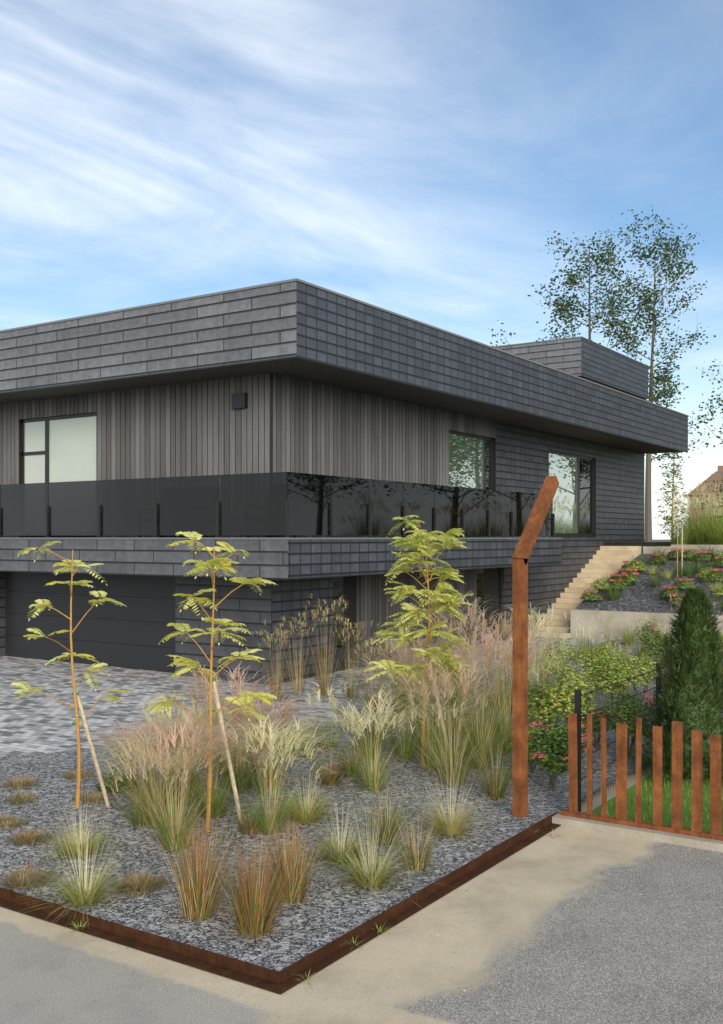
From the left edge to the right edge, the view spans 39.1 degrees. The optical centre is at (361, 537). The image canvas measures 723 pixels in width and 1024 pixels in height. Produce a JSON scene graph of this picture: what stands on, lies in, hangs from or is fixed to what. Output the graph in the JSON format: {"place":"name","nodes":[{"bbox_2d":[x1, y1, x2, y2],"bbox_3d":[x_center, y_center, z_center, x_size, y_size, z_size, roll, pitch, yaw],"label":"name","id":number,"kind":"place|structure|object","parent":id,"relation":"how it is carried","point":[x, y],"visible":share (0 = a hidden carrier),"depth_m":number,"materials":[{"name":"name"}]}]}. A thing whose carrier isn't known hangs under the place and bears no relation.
{"place":"outdoors","nodes":[
{"label":"outdoors","id":0,"kind":"place"},
{"bbox_2d":[0,710,722,1023],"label":"road","id":1,"kind":"structure","parent":0,"point":[576,926],"depth_m":6.51,"materials":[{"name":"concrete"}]},
{"bbox_2d":[0,812,560,994],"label":"bed edging","id":2,"kind":"object","parent":1,"relation":"on","point":[282,981],"visible":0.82,"depth_m":6.98,"materials":[{"name":"brown metal"}]},
{"bbox_2d":[0,636,605,756],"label":"driveway pavers","id":3,"kind":"object","parent":1,"relation":"on","point":[35,723],"visible":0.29,"depth_m":17.07,"materials":[{"name":"grey stone"}]},
{"bbox_2d":[0,278,688,684],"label":"house","id":4,"kind":"structure","parent":1,"relation":"on","point":[298,376],"depth_m":20.63,"materials":[{"name":"stone"}]},
{"bbox_2d":[138,535,295,537],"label":"clamps","id":5,"kind":"object","parent":4,"relation":"on","point":[213,536],"visible":0.14,"depth_m":18.42,"materials":[{"name":"black metal"}]},
{"bbox_2d":[0,472,554,537],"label":"balcony balustrade","id":6,"kind":"object","parent":4,"relation":"on","point":[287,504],"visible":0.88,"depth_m":19.15,"materials":[{"name":"black glass"}]},
{"bbox_2d":[21,412,593,669],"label":"house windows","id":7,"kind":"structure","parent":4,"relation":"in","point":[59,448],"depth_m":24.69,"materials":[{"name":"clear glass"}]},
{"bbox_2d":[0,590,722,989],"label":"bed grasses","id":8,"kind":"object","parent":1,"relation":"on","point":[256,898],"visible":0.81,"depth_m":9.91,"materials":[{"name":"green plant"}]},
{"bbox_2d":[0,639,722,971],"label":"gravel bed","id":9,"kind":"object","parent":1,"relation":"on","point":[333,916],"visible":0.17,"depth_m":9.26,"materials":[{"name":"grey gravel"}]},
{"bbox_2d":[11,541,130,807],"bbox_3d":[-2.873,1.353,9.922,1.002,2.645,1.211,0,0,8],"label":"young tree","id":10,"kind":"object","parent":9,"relation":"on","point":[97,667],"visible":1,"depth_m":10.04,"materials":[{"name":"green plant"}]},
{"bbox_2d":[140,532,278,831],"bbox_3d":[-1.317,1.309,9.280,1.174,2.730,1.292,0,0,14],"label":"young tree","id":11,"kind":"object","parent":9,"relation":"on","point":[183,627],"visible":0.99,"depth_m":9.25,"materials":[{"name":"green plant"}]},
{"bbox_2d":[362,515,475,767],"bbox_3d":[0.700,1.204,11.859,1.289,2.940,1.386,0,0,7],"label":"young tree","id":12,"kind":"object","parent":9,"relation":"on","point":[423,547],"visible":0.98,"depth_m":11.69,"materials":[{"name":"green plant"}]},
{"bbox_2d":[506,725,552,773],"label":"shrub","id":13,"kind":"object","parent":9,"relation":"on","point":[533,767],"visible":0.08,"depth_m":11.53,"materials":[{"name":"green plant"}]},
{"bbox_2d":[506,678,560,729],"bbox_3d":[2.264,2.257,13.306,0.626,0.834,0.739,0,0,34],"label":"shrub","id":14,"kind":"object","parent":9,"relation":"on","point":[538,692],"visible":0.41,"depth_m":13.22,"materials":[{"name":"green plant"}]},
{"bbox_2d":[512,476,558,817],"bbox_3d":[1.721,1.046,10.079,0.220,3.348,0.938,0,0,34],"label":"steel post","id":15,"kind":"object","parent":9,"relation":"on","point":[532,529],"visible":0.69,"depth_m":9.75,"materials":[{"name":"brown metal"}]},
{"bbox_2d":[531,633,575,684],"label":"shrub","id":16,"kind":"object","parent":9,"relation":"on","point":[560,657],"visible":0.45,"depth_m":17.34,"materials":[{"name":"green plant"}]},
{"bbox_2d":[528,723,593,789],"bbox_3d":[2.034,2.318,10.793,0.801,0.713,0.696,0,0,0],"label":"shrub","id":17,"kind":"object","parent":9,"relation":"on","point":[556,749],"visible":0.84,"depth_m":10.64,"materials":[{"name":"green plant"}]},
{"bbox_2d":[529,720,594,748],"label":"shrub","id":18,"kind":"object","parent":9,"relation":"on","point":[582,734],"visible":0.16,"depth_m":11.72,"materials":[{"name":"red plant"}]},
{"bbox_2d":[528,661,598,725],"bbox_3d":[2.598,2.124,13.005,0.966,1.098,0.853,0,0,-7],"label":"shrub","id":19,"kind":"object","parent":9,"relation":"on","point":[561,697],"visible":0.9,"depth_m":12.91,"materials":[{"name":"green plant"}]},
{"bbox_2d":[581,707,614,746],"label":"shrub","id":20,"kind":"object","parent":9,"relation":"on","point":[597,722],"visible":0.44,"depth_m":12.93,"materials":[{"name":"green plant"}]},
{"bbox_2d":[570,639,628,690],"bbox_3d":[4.121,2.193,17.464,1.023,0.961,1.018,0,0,34],"label":"shrub","id":21,"kind":"object","parent":9,"relation":"on","point":[596,652],"visible":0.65,"depth_m":17.38,"materials":[{"name":"green plant"}]},
{"bbox_2d":[577,650,639,724],"bbox_3d":[3.476,2.128,14.471,1.006,1.091,0.850,0,0,34],"label":"shrub","id":22,"kind":"object","parent":9,"relation":"on","point":[612,674],"visible":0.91,"depth_m":14.33,"materials":[{"name":"green plant"}]},
{"bbox_2d":[604,688,653,756],"bbox_3d":[3.290,2.258,12.405,0.683,0.832,0.864,0,0,34],"label":"shrub","id":23,"kind":"object","parent":9,"relation":"on","point":[627,711],"visible":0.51,"depth_m":12.25,"materials":[{"name":"green plant"}]},
{"bbox_2d":[612,648,664,703],"bbox_3d":[4.257,2.193,15.847,0.832,0.961,0.965,0,0,34],"label":"shrub","id":24,"kind":"object","parent":9,"relation":"on","point":[642,668],"visible":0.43,"depth_m":15.72,"materials":[{"name":"green plant"}]},
{"bbox_2d":[627,616,674,676],"bbox_3d":[5.608,2.101,19.469,1.032,1.145,0.927,0,0,34],"label":"shrub","id":25,"kind":"object","parent":9,"relation":"on","point":[653,646],"visible":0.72,"depth_m":19.40,"materials":[{"name":"green plant"}]},
{"bbox_2d":[642,693,671,719],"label":"shrub","id":26,"kind":"object","parent":9,"relation":"on","point":[646,695],"visible":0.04,"depth_m":13.89,"materials":[{"name":"pink plant"}]},
{"bbox_2d":[709,629,722,645],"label":"shrub","id":27,"kind":"object","parent":9,"relation":"on","point":[721,634],"visible":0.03,"depth_m":19.34,"materials":[{"name":"green plant"}]},
{"bbox_2d":[490,209,687,407],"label":"tall tree","id":28,"kind":"object","parent":1,"relation":"on","point":[573,281],"visible":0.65,"depth_m":53.95,"materials":[{"name":"green plant"}]},
{"bbox_2d":[534,542,673,637],"bbox_3d":[7.951,1.435,31.270,2.138,2.590,8.900,0,0,34],"label":"garden stair","id":29,"kind":"object","parent":1,"relation":"on","point":[610,556],"visible":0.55,"depth_m":31.05,"materials":[{"name":"concrete"}]},
{"bbox_2d":[554,205,720,541],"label":"tall tree","id":30,"kind":"object","parent":1,"relation":"on","point":[648,308],"visible":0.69,"depth_m":54.87,"materials":[{"name":"green plant"}]},
{"bbox_2d":[570,545,722,640],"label":"retaining walls","id":31,"kind":"structure","parent":1,"relation":"on","point":[584,617],"depth_m":26.91,"materials":[{"name":"concrete"}]},
{"bbox_2d":[574,650,721,811],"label":"panel fence","id":32,"kind":"object","parent":1,"relation":"on","point":[577,701],"visible":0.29,"depth_m":10.52,"materials":[{"name":"black metal"}]},
{"bbox_2d":[575,553,722,614],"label":"planted bank","id":33,"kind":"structure","parent":1,"relation":"on","point":[642,595],"depth_m":28.09,"materials":[{"name":"grey gravel"}]},
{"bbox_2d":[580,452,722,609],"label":"bank planting","id":34,"kind":"object","parent":33,"relation":"on","point":[706,530],"visible":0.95,"depth_m":30.53,"materials":[{"name":"green plant"}]},
{"bbox_2d":[691,359,722,510],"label":"tall tree","id":35,"kind":"object","parent":1,"relation":"on","point":[718,437],"visible":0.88,"depth_m":54.90,"materials":[{"name":"green plant"}]},
{"bbox_2d":[0,0,722,538],"label":"sky","id":36,"kind":"structure","parent":0,"point":[418,160],"materials":[{"name":"blue"}]},
{"bbox_2d":[552,767,722,851],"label":"neighbour lawn","id":37,"kind":"structure","parent":0,"point":[651,835],"depth_m":9.66,"materials":[{"name":"plant"}]},
{"bbox_2d":[560,713,722,840],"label":"slatted fence","id":38,"kind":"object","parent":37,"relation":"on","point":[695,830],"visible":1,"depth_m":9.26,"materials":[{"name":"brown metal"}]},
{"bbox_2d":[627,583,722,781],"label":"conifer","id":39,"kind":"object","parent":37,"relation":"on","point":[695,703],"visible":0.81,"depth_m":11.41,"materials":[{"name":"green plant"}]},
{"bbox_2d":[644,539,670,540],"bbox_3d":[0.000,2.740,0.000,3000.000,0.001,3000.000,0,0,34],"label":"ground","id":40,"kind":"structure","parent":0,"point":[660,540],"depth_m":963.12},
{"bbox_2d":[687,466,722,522],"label":"distant house","id":41,"kind":"structure","parent":0,"point":[717,475],"depth_m":164.44,"materials":[{"name":"brown"}]}
]}

